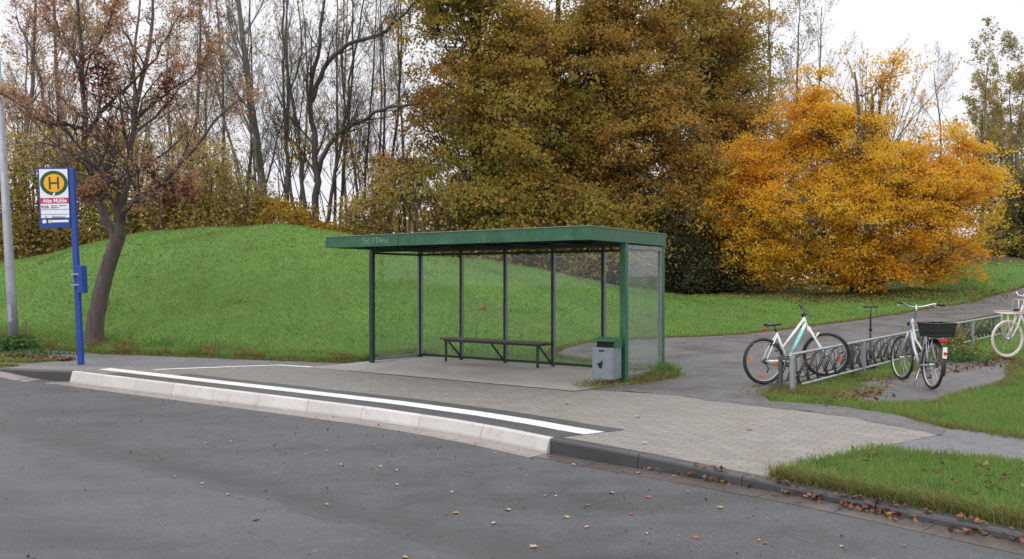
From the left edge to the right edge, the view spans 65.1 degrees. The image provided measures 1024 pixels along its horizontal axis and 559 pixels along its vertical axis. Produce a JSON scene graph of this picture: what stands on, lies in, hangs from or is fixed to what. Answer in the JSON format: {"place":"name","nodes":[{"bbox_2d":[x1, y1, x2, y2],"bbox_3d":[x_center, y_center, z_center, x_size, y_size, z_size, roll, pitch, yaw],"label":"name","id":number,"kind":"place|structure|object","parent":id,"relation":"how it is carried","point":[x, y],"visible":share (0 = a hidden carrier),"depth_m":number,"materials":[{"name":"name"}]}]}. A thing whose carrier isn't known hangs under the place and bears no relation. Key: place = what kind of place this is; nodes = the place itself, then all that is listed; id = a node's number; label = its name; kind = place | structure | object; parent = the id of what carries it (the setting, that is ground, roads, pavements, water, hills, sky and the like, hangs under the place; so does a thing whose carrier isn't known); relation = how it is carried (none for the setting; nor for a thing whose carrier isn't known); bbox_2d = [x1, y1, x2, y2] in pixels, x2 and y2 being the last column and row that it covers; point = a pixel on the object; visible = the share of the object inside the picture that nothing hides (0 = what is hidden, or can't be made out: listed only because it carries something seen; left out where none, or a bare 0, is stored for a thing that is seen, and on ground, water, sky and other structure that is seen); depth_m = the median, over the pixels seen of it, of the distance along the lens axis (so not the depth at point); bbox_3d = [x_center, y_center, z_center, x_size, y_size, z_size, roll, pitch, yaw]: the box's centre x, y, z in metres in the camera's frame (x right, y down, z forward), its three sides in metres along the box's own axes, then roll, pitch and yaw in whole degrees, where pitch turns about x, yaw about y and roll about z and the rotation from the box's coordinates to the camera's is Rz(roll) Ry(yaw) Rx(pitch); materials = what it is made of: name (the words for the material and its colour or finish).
{"place":"outdoors","nodes":[
{"label":"outdoors","id":0,"kind":"place"},
{"bbox_2d":[4,365,936,476],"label":"block paving","id":1,"kind":"structure","parent":0,"point":[715,433],"depth_m":9.42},
{"bbox_2d":[108,372,582,436],"bbox_3d":[-2.993,1.593,10.985,9.258,0.001,0.568,0,0,37],"label":"dark tactile strip","id":2,"kind":"object","parent":1,"relation":"on","point":[521,427],"visible":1,"depth_m":10.13,"materials":[{"name":"grey concrete"}]},
{"bbox_2d":[99,368,602,433],"bbox_3d":[-3.112,1.593,11.415,10.175,0.001,0.522,0,0,36],"label":"white tactile strip","id":3,"kind":"object","parent":1,"relation":"on","point":[522,420],"visible":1,"depth_m":10.38,"materials":[{"name":"white concrete"}]},
{"bbox_2d":[178,374,624,431],"bbox_3d":[-2.144,1.593,11.047,8.392,0.001,0.489,0,0,37],"label":"dark tactile strip","id":4,"kind":"object","parent":1,"relation":"on","point":[555,420],"visible":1,"depth_m":10.30,"materials":[{"name":"grey concrete"}]},
{"bbox_2d":[0,377,1023,558],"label":"road","id":5,"kind":"structure","parent":0,"point":[115,509],"depth_m":6.23,"materials":[{"name":"grey asphalt"}]},
{"bbox_2d":[0,371,549,457],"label":"gutter","id":6,"kind":"object","parent":5,"relation":"on","point":[511,449],"visible":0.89,"depth_m":10.11,"materials":[{"name":"concrete"}]},
{"bbox_2d":[70,371,553,452],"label":"bus stop kerb","id":7,"kind":"structure","parent":5,"relation":"on","point":[527,440],"depth_m":10.35,"materials":[{"name":"white concrete"}]},
{"bbox_2d":[536,453,1023,555],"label":"gutter","id":8,"kind":"object","parent":5,"relation":"on","point":[1005,545],"visible":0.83,"depth_m":5.91,"materials":[{"name":"concrete"}]},
{"bbox_2d":[644,454,1023,542],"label":"leaf drift","id":9,"kind":"object","parent":8,"relation":"on","point":[844,503],"visible":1,"depth_m":5.71,"materials":[{"name":"brown plant"}]},
{"bbox_2d":[0,223,1023,526],"bbox_3d":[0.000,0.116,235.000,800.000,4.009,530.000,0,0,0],"label":"ground","id":10,"kind":"structure","parent":0,"point":[1005,261],"depth_m":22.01,"materials":[{"name":"green plant"}]},
{"bbox_2d":[0,57,18,342],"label":"street lamp","id":11,"kind":"object","parent":10,"relation":"on","point":[12,311],"visible":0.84,"depth_m":18.13,"materials":[{"name":"metal"}]},
{"bbox_2d":[0,103,61,260],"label":"shrub","id":12,"kind":"object","parent":10,"relation":"on","point":[15,199],"visible":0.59,"depth_m":32.90,"materials":[{"name":"brown plant"}]},
{"bbox_2d":[1,0,64,197],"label":"bare tree","id":13,"kind":"object","parent":10,"relation":"on","point":[12,78],"visible":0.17,"depth_m":48.69,"materials":[{"name":"brown plant"}]},
{"bbox_2d":[0,0,87,255],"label":"bare tree","id":14,"kind":"object","parent":10,"relation":"on","point":[32,89],"visible":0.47,"depth_m":39.99,"materials":[{"name":"brown plant"}]},
{"bbox_2d":[1,0,108,244],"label":"bare tree","id":15,"kind":"object","parent":10,"relation":"on","point":[40,70],"visible":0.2,"depth_m":44.02,"materials":[{"name":"brown plant"}]},
{"bbox_2d":[2,78,144,258],"bbox_3d":[-18.602,-4.543,34.827,5.356,8.041,6.242,0,0,0],"label":"shrub","id":16,"kind":"object","parent":10,"relation":"on","point":[63,246],"visible":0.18,"depth_m":33.81,"materials":[{"name":"brown plant"}]},
{"bbox_2d":[0,88,155,260],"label":"shrub","id":17,"kind":"object","parent":10,"relation":"on","point":[35,184],"visible":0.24,"depth_m":33.51,"materials":[{"name":"brown plant"}]},
{"bbox_2d":[52,91,210,246],"bbox_3d":[-16.072,-4.407,34.160,6.620,7.319,5.264,0,0,0],"label":"shrub","id":18,"kind":"object","parent":10,"relation":"on","point":[111,216],"visible":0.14,"depth_m":33.45,"materials":[{"name":"brown plant"}]},
{"bbox_2d":[0,0,272,344],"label":"broadleaf tree","id":19,"kind":"object","parent":10,"relation":"on","point":[94,190],"visible":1,"depth_m":17.73,"materials":[{"name":"brown plant"}]},
{"bbox_2d":[80,0,195,232],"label":"bare tree","id":20,"kind":"object","parent":10,"relation":"on","point":[135,42],"visible":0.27,"depth_m":41.33,"materials":[{"name":"brown plant"}]},
{"bbox_2d":[0,347,344,367],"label":"footpath","id":21,"kind":"structure","parent":10,"relation":"on","point":[102,360],"depth_m":15.47,"materials":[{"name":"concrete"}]},
{"bbox_2d":[0,333,52,351],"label":"nettles","id":22,"kind":"object","parent":21,"relation":"on","point":[16,342],"visible":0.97,"depth_m":17.62,"materials":[{"name":"green plant"}]},
{"bbox_2d":[38,168,87,364],"bbox_3d":[-8.442,-0.248,15.066,0.826,3.700,0.213,0,0,-7],"label":"bus stop sign","id":23,"kind":"object","parent":21,"relation":"on","point":[57,198],"visible":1,"depth_m":15.03,"materials":[{"name":"blue metal"}]},
{"bbox_2d":[107,100,254,233],"bbox_3d":[-14.033,-4.145,33.988,6.167,6.785,5.302,0,0,0],"label":"shrub","id":24,"kind":"object","parent":10,"relation":"on","point":[191,159],"visible":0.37,"depth_m":33.50,"materials":[{"name":"brown plant"}]},
{"bbox_2d":[137,0,227,184],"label":"bare tree","id":25,"kind":"object","parent":10,"relation":"on","point":[176,70],"visible":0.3,"depth_m":47.22,"materials":[{"name":"brown plant"}]},
{"bbox_2d":[118,0,252,206],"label":"bare tree","id":26,"kind":"object","parent":10,"relation":"on","point":[214,104],"visible":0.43,"depth_m":40.55,"materials":[{"name":"brown plant"}]},
{"bbox_2d":[138,0,236,175],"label":"bare tree","id":27,"kind":"object","parent":10,"relation":"on","point":[199,24],"visible":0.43,"depth_m":38.97,"materials":[{"name":"brown plant"}]},
{"bbox_2d":[138,0,246,191],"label":"bare tree","id":28,"kind":"object","parent":10,"relation":"on","point":[195,75],"visible":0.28,"depth_m":49.06,"materials":[{"name":"brown plant"}]},
{"bbox_2d":[130,142,279,229],"bbox_3d":[-13.590,-3.277,35.019,6.760,5.320,5.482,0,0,0],"label":"shrub","id":29,"kind":"object","parent":10,"relation":"on","point":[220,210],"visible":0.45,"depth_m":34.40,"materials":[{"name":"brown plant"}]},
{"bbox_2d":[0,315,440,361],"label":"rough grass","id":30,"kind":"structure","parent":10,"relation":"on","point":[67,342],"depth_m":17.24,"materials":[{"name":"green plant"}]},
{"bbox_2d":[189,0,289,211],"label":"bare tree","id":31,"kind":"object","parent":10,"relation":"on","point":[253,157],"visible":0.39,"depth_m":49.69,"materials":[{"name":"brown plant"}]},
{"bbox_2d":[182,148,297,227],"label":"shrub","id":32,"kind":"object","parent":10,"relation":"on","point":[239,207],"visible":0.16,"depth_m":35.04,"materials":[{"name":"brown plant"}]},
{"bbox_2d":[198,149,288,222],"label":"shrub","id":33,"kind":"object","parent":10,"relation":"on","point":[224,185],"visible":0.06,"depth_m":37.47,"materials":[{"name":"brown plant"}]},
{"bbox_2d":[160,0,351,219],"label":"bare tree","id":34,"kind":"object","parent":10,"relation":"on","point":[253,119],"visible":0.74,"depth_m":36.69,"materials":[{"name":"brown plant"}]},
{"bbox_2d":[222,0,291,197],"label":"bare tree","id":35,"kind":"object","parent":10,"relation":"on","point":[251,143],"visible":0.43,"depth_m":44.91,"materials":[{"name":"brown plant"}]},
{"bbox_2d":[228,190,295,226],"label":"shrub","id":36,"kind":"object","parent":10,"relation":"on","point":[258,212],"visible":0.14,"depth_m":35.54,"materials":[{"name":"brown plant"}]},
{"bbox_2d":[251,0,308,200],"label":"bare tree","id":37,"kind":"object","parent":10,"relation":"on","point":[283,85],"visible":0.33,"depth_m":43.48,"materials":[{"name":"brown plant"}]},
{"bbox_2d":[247,193,341,232],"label":"shrub","id":38,"kind":"object","parent":10,"relation":"on","point":[292,218],"visible":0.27,"depth_m":33.94,"materials":[{"name":"brown plant"}]},
{"bbox_2d":[227,0,389,208],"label":"bare tree","id":39,"kind":"object","parent":10,"relation":"on","point":[306,123],"visible":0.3,"depth_m":48.15,"materials":[{"name":"dark bark"},{"name":"yellow green leaves"}]},
{"bbox_2d":[280,0,363,220],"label":"bare tree","id":40,"kind":"object","parent":10,"relation":"on","point":[335,195],"visible":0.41,"depth_m":45.26,"materials":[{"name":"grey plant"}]},
{"bbox_2d":[290,0,388,224],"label":"bare tree","id":41,"kind":"object","parent":10,"relation":"on","point":[323,169],"visible":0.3,"depth_m":49.91,"materials":[{"name":"brown plant"}]},
{"bbox_2d":[260,0,429,227],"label":"bare tree","id":42,"kind":"object","parent":10,"relation":"on","point":[316,166],"visible":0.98,"depth_m":36.35,"materials":[{"name":"brown plant"}]},
{"bbox_2d":[322,0,380,223],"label":"bare tree","id":43,"kind":"object","parent":10,"relation":"on","point":[345,106],"visible":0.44,"depth_m":41.83,"materials":[{"name":"brown plant"}]},
{"bbox_2d":[314,0,403,224],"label":"bare tree","id":44,"kind":"object","parent":10,"relation":"on","point":[343,165],"visible":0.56,"depth_m":38.86,"materials":[{"name":"brown plant"}]},
{"bbox_2d":[336,0,405,204],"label":"bare tree","id":45,"kind":"object","parent":10,"relation":"on","point":[369,128],"visible":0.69,"depth_m":37.77,"materials":[{"name":"brown plant"}]},
{"bbox_2d":[334,0,407,226],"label":"bare tree","id":46,"kind":"object","parent":10,"relation":"on","point":[384,97],"visible":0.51,"depth_m":42.27,"materials":[{"name":"brown plant"}]},
{"bbox_2d":[313,0,440,217],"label":"bare tree","id":47,"kind":"object","parent":10,"relation":"on","point":[381,102],"visible":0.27,"depth_m":47.92,"materials":[{"name":"brown plant"}]},
{"bbox_2d":[331,190,429,253],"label":"shrub","id":48,"kind":"object","parent":10,"relation":"on","point":[390,224],"visible":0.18,"depth_m":35.87,"materials":[{"name":"brown plant"}]},
{"bbox_2d":[346,1,417,233],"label":"bare tree","id":49,"kind":"object","parent":10,"relation":"on","point":[396,122],"visible":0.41,"depth_m":39.47,"materials":[{"name":"brown plant"}]},
{"bbox_2d":[323,145,456,256],"bbox_3d":[-4.965,-2.990,34.890,6.143,5.560,4.263,0,0,0],"label":"shrub","id":50,"kind":"object","parent":10,"relation":"on","point":[399,191],"visible":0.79,"depth_m":34.52,"materials":[{"name":"brown plant"}]},
{"bbox_2d":[370,1,434,232],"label":"bare tree","id":51,"kind":"object","parent":10,"relation":"on","point":[402,143],"visible":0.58,"depth_m":38.18,"materials":[{"name":"brown plant"}]},
{"bbox_2d":[412,165,492,259],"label":"shrub","id":52,"kind":"object","parent":10,"relation":"on","point":[447,218],"visible":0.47,"depth_m":34.75,"materials":[{"name":"brown plant"}]},
{"bbox_2d":[344,0,602,252],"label":"oak tree","id":53,"kind":"object","parent":10,"relation":"on","point":[488,126],"visible":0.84,"depth_m":36.17,"materials":[{"name":"brown plant"}]},
{"bbox_2d":[315,356,639,390],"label":"shelter slab","id":54,"kind":"structure","parent":10,"relation":"on","point":[529,375],"depth_m":13.83,"materials":[{"name":"concrete"}]},
{"bbox_2d":[440,337,550,367],"bbox_3d":[-0.324,1.357,15.105,2.320,0.462,0.460,0,0,34],"label":"shelter bench","id":55,"kind":"object","parent":54,"relation":"on","point":[537,344],"visible":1,"depth_m":14.88,"materials":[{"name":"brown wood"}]},
{"bbox_2d":[325,225,666,382],"bbox_3d":[-0.392,0.411,13.941,5.444,2.357,2.684,0,0,34],"label":"bus shelter","id":56,"kind":"object","parent":54,"relation":"on","point":[626,241],"visible":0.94,"depth_m":13.58,"materials":[{"name":"green paint"}]},
{"bbox_2d":[590,337,621,379],"bbox_3d":[1.475,1.192,12.231,0.388,0.615,0.460,0,0,34],"label":"litter bin","id":57,"kind":"object","parent":56,"relation":"attached to","point":[606,357],"visible":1,"depth_m":12.06,"materials":[{"name":"grey metal"}]},
{"bbox_2d":[425,180,539,265],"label":"shrub","id":58,"kind":"object","parent":10,"relation":"on","point":[487,222],"visible":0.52,"depth_m":34.46,"materials":[{"name":"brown plant"}]},
{"bbox_2d":[0,367,1023,542],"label":"kerb","id":59,"kind":"structure","parent":10,"relation":"on","point":[591,451],"depth_m":6.69,"materials":[{"name":"concrete"}]},
{"bbox_2d":[0,282,1023,463],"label":"edge grass","id":60,"kind":"structure","parent":10,"relation":"on","point":[1008,372],"depth_m":15.61,"materials":[{"name":"green plant"}]},
{"bbox_2d":[0,174,1023,290],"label":"wood","id":61,"kind":"object","parent":10,"relation":"on","point":[777,274],"visible":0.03,"depth_m":47.35,"materials":[{"name":"brown plant"}]},
{"bbox_2d":[478,179,599,271],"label":"shrub","id":62,"kind":"object","parent":10,"relation":"on","point":[542,259],"visible":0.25,"depth_m":35.38,"materials":[{"name":"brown plant"}]},
{"bbox_2d":[412,0,691,289],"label":"oak tree","id":63,"kind":"object","parent":10,"relation":"on","point":[573,77],"visible":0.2,"depth_m":38.28,"materials":[{"name":"brown plant"}]},
{"bbox_2d":[538,174,684,284],"bbox_3d":[4.020,-2.061,35.521,6.672,5.167,5.334,0,0,0],"label":"shrub","id":64,"kind":"object","parent":10,"relation":"on","point":[595,208],"visible":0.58,"depth_m":34.84,"materials":[{"name":"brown plant"}]},
{"bbox_2d":[591,238,674,289],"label":"evergreen bush","id":65,"kind":"object","parent":10,"relation":"on","point":[639,275],"visible":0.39,"depth_m":34.49,"materials":[{"name":"green plant"}]},
{"bbox_2d":[596,178,704,293],"bbox_3d":[6.052,-1.986,37.263,6.877,5.655,5.155,0,0,0],"label":"shrub","id":66,"kind":"object","parent":10,"relation":"on","point":[653,218],"visible":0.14,"depth_m":36.65,"materials":[{"name":"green plant"}]},
{"bbox_2d":[522,0,790,276],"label":"oak tree","id":67,"kind":"object","parent":10,"relation":"on","point":[639,119],"visible":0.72,"depth_m":37.09,"materials":[{"name":"brown plant"}]},
{"bbox_2d":[637,225,721,294],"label":"evergreen bush","id":68,"kind":"object","parent":10,"relation":"on","point":[678,240],"visible":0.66,"depth_m":35.23,"materials":[{"name":"green plant"}]},
{"bbox_2d":[659,171,767,292],"bbox_3d":[9.364,-2.230,38.782,5.582,6.330,5.278,0,0,0],"label":"shrub","id":69,"kind":"object","parent":10,"relation":"on","point":[707,230],"visible":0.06,"depth_m":37.74,"materials":[{"name":"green plant"}]},
{"bbox_2d":[665,225,786,294],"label":"evergreen bush","id":70,"kind":"object","parent":10,"relation":"on","point":[699,283],"visible":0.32,"depth_m":35.41,"materials":[{"name":"green plant"}]},
{"bbox_2d":[639,0,822,292],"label":"oak tree","id":71,"kind":"object","parent":10,"relation":"on","point":[725,77],"visible":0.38,"depth_m":40.47,"materials":[{"name":"brown plant"}]},
{"bbox_2d":[689,235,779,294],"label":"evergreen bush","id":72,"kind":"object","parent":10,"relation":"on","point":[731,285],"visible":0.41,"depth_m":35.76,"materials":[{"name":"green plant"}]},
{"bbox_2d":[744,0,826,289],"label":"bare tree","id":73,"kind":"object","parent":10,"relation":"on","point":[769,28],"visible":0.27,"depth_m":49.43,"materials":[{"name":"brown plant"}]},
{"bbox_2d":[580,273,1023,307],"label":"leaf carpet","id":74,"kind":"object","parent":10,"relation":"on","point":[832,298],"visible":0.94,"depth_m":33.59,"materials":[{"name":"orange fallen autumn leaves"}]},
{"bbox_2d":[770,0,853,280],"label":"bare tree","id":75,"kind":"object","parent":10,"relation":"on","point":[798,32],"visible":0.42,"depth_m":52.36,"materials":[{"name":"brown plant"}]},
{"bbox_2d":[773,0,861,281],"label":"bare tree","id":76,"kind":"object","parent":10,"relation":"on","point":[820,33],"visible":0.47,"depth_m":50.19,"materials":[{"name":"brown plant"}]},
{"bbox_2d":[783,378,888,398],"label":"grass tuft","id":77,"kind":"object","parent":10,"relation":"on","point":[853,385],"visible":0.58,"depth_m":11.68,"materials":[{"name":"green plant"}]},
{"bbox_2d":[671,32,1023,293],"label":"orange tree","id":78,"kind":"object","parent":10,"relation":"on","point":[917,189],"visible":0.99,"depth_m":34.65,"materials":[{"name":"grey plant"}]},
{"bbox_2d":[769,329,934,390],"bbox_3d":[6.059,1.293,13.719,0.384,0.621,6.635,0,1,43],"label":"bike rack","id":79,"kind":"object","parent":10,"relation":"on","point":[793,373],"visible":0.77,"depth_m":12.77,"materials":[{"name":"metal"}]},
{"bbox_2d":[848,359,1015,404],"bbox_3d":[6.988,1.562,12.892,7.200,0.069,1.720,0,0,-43],"label":"parking pad","id":80,"kind":"object","parent":10,"relation":"on","point":[952,381],"visible":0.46,"depth_m":12.42,"materials":[{"name":"concrete"}]},
{"bbox_2d":[890,301,947,388],"bbox_3d":[6.208,0.964,12.118,0.686,1.256,1.785,0,0,19],"label":"bicycle","id":81,"kind":"object","parent":80,"relation":"on","point":[923,363],"visible":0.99,"depth_m":11.99,"materials":[{"name":"silver metal"}]},
{"bbox_2d":[917,321,956,336],"bbox_3d":[6.110,0.718,11.527,0.368,0.202,0.425,-1,0,-3],"label":"bicycle basket","id":82,"kind":"object","parent":81,"relation":"attached to","point":[942,329],"visible":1,"depth_m":11.35,"materials":[{"name":"black plastic"}]},
{"bbox_2d":[873,357,1021,383],"bbox_3d":[7.577,1.546,13.853,5.233,0.148,0.701,0,0,-34],"label":"leaf drift","id":83,"kind":"object","parent":80,"relation":"on","point":[965,366],"visible":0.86,"depth_m":14.03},
{"bbox_2d":[896,41,969,163],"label":"bare tree","id":84,"kind":"object","parent":10,"relation":"on","point":[937,96],"visible":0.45,"depth_m":55.73,"materials":[{"name":"brown plant"}]},
{"bbox_2d":[875,320,1013,359],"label":"bramble","id":85,"kind":"object","parent":10,"relation":"on","point":[965,347],"visible":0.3,"depth_m":15.87,"materials":[{"name":"green leaves"},{"name":"brown stems"}]},
{"bbox_2d":[909,345,1001,366],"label":"nettles","id":86,"kind":"object","parent":10,"relation":"on","point":[962,353],"visible":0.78,"depth_m":14.89,"materials":[{"name":"green plant"}]},
{"bbox_2d":[927,315,1002,350],"bbox_3d":[10.320,1.216,18.248,0.384,0.621,5.500,0,1,43],"label":"bike rack","id":87,"kind":"object","parent":10,"relation":"on","point":[972,324],"visible":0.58,"depth_m":18.73,"materials":[{"name":"metal"}]},
{"bbox_2d":[951,49,1023,225],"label":"bare tree","id":88,"kind":"object","parent":10,"relation":"on","point":[985,93],"visible":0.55,"depth_m":46.90,"materials":[{"name":"green plant"}]},
{"bbox_2d":[955,16,1023,222],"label":"bare tree","id":89,"kind":"object","parent":10,"relation":"on","point":[1004,39],"visible":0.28,"depth_m":53.55,"materials":[{"name":"green plant"}]},
{"bbox_2d":[963,195,1023,257],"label":"shrub","id":90,"kind":"object","parent":10,"relation":"on","point":[992,244],"visible":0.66,"depth_m":45.10,"materials":[{"name":"green plant"}]},
{"bbox_2d":[966,66,1023,208],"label":"bare tree","id":91,"kind":"object","parent":10,"relation":"on","point":[1006,90],"visible":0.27,"depth_m":51.10,"materials":[{"name":"green plant"}]},
{"bbox_2d":[969,69,1023,226],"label":"bare tree","id":92,"kind":"object","parent":10,"relation":"on","point":[992,102],"visible":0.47,"depth_m":49.93,"materials":[{"name":"green plant"}]},
{"bbox_2d":[983,70,1023,186],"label":"bare tree","id":93,"kind":"object","parent":10,"relation":"on","point":[1014,111],"visible":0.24,"depth_m":50.24,"materials":[{"name":"green plant"}]},
{"bbox_2d":[985,56,1023,213],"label":"bare tree","id":94,"kind":"object","parent":10,"relation":"on","point":[1019,129],"visible":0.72,"depth_m":47.16,"materials":[{"name":"plant"}]},
{"bbox_2d":[988,182,1023,258],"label":"shrub","id":95,"kind":"object","parent":10,"relation":"on","point":[1020,214],"visible":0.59,"depth_m":44.99,"materials":[{"name":"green plant"}]},
{"bbox_2d":[991,291,1023,356],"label":"bicycle","id":96,"kind":"object","parent":10,"relation":"on","point":[1013,322],"visible":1,"depth_m":15.18,"materials":[{"name":"silver metal"}]},
{"bbox_2d":[0,0,1023,278],"label":"sky","id":97,"kind":"structure","parent":0,"point":[881,25],"materials":[{"name":"white"}]},
{"bbox_2d":[556,287,1023,434],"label":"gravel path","id":98,"kind":"structure","parent":0,"point":[713,366],"depth_m":16.51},
{"bbox_2d":[743,304,850,384],"bbox_3d":[4.289,0.974,12.262,1.740,1.160,0.570,-4,-2,-16],"label":"bicycle","id":99,"kind":"object","parent":98,"relation":"on","point":[772,343],"visible":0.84,"depth_m":12.24,"materials":[{"name":"silver metal"}]},
{"bbox_2d":[742,383,873,404],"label":"grass tuft","id":100,"kind":"object","parent":98,"relation":"on","point":[807,390],"visible":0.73,"depth_m":11.05,"materials":[{"name":"green plant"}]},
{"bbox_2d":[801,447,1023,514],"bbox_3d":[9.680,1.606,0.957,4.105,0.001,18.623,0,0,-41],"label":"grass verge","id":101,"kind":"object","parent":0,"point":[922,474],"depth_m":6.81,"materials":[{"name":"green plant"}]},
{"bbox_2d":[750,454,1023,529],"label":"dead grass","id":102,"kind":"structure","parent":101,"relation":"on","point":[866,492],"depth_m":5.72,"materials":[{"name":"green plant"}]},
{"bbox_2d":[887,428,1023,462],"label":"side path","id":103,"kind":"structure","parent":0,"point":[961,440],"depth_m":7.82,"materials":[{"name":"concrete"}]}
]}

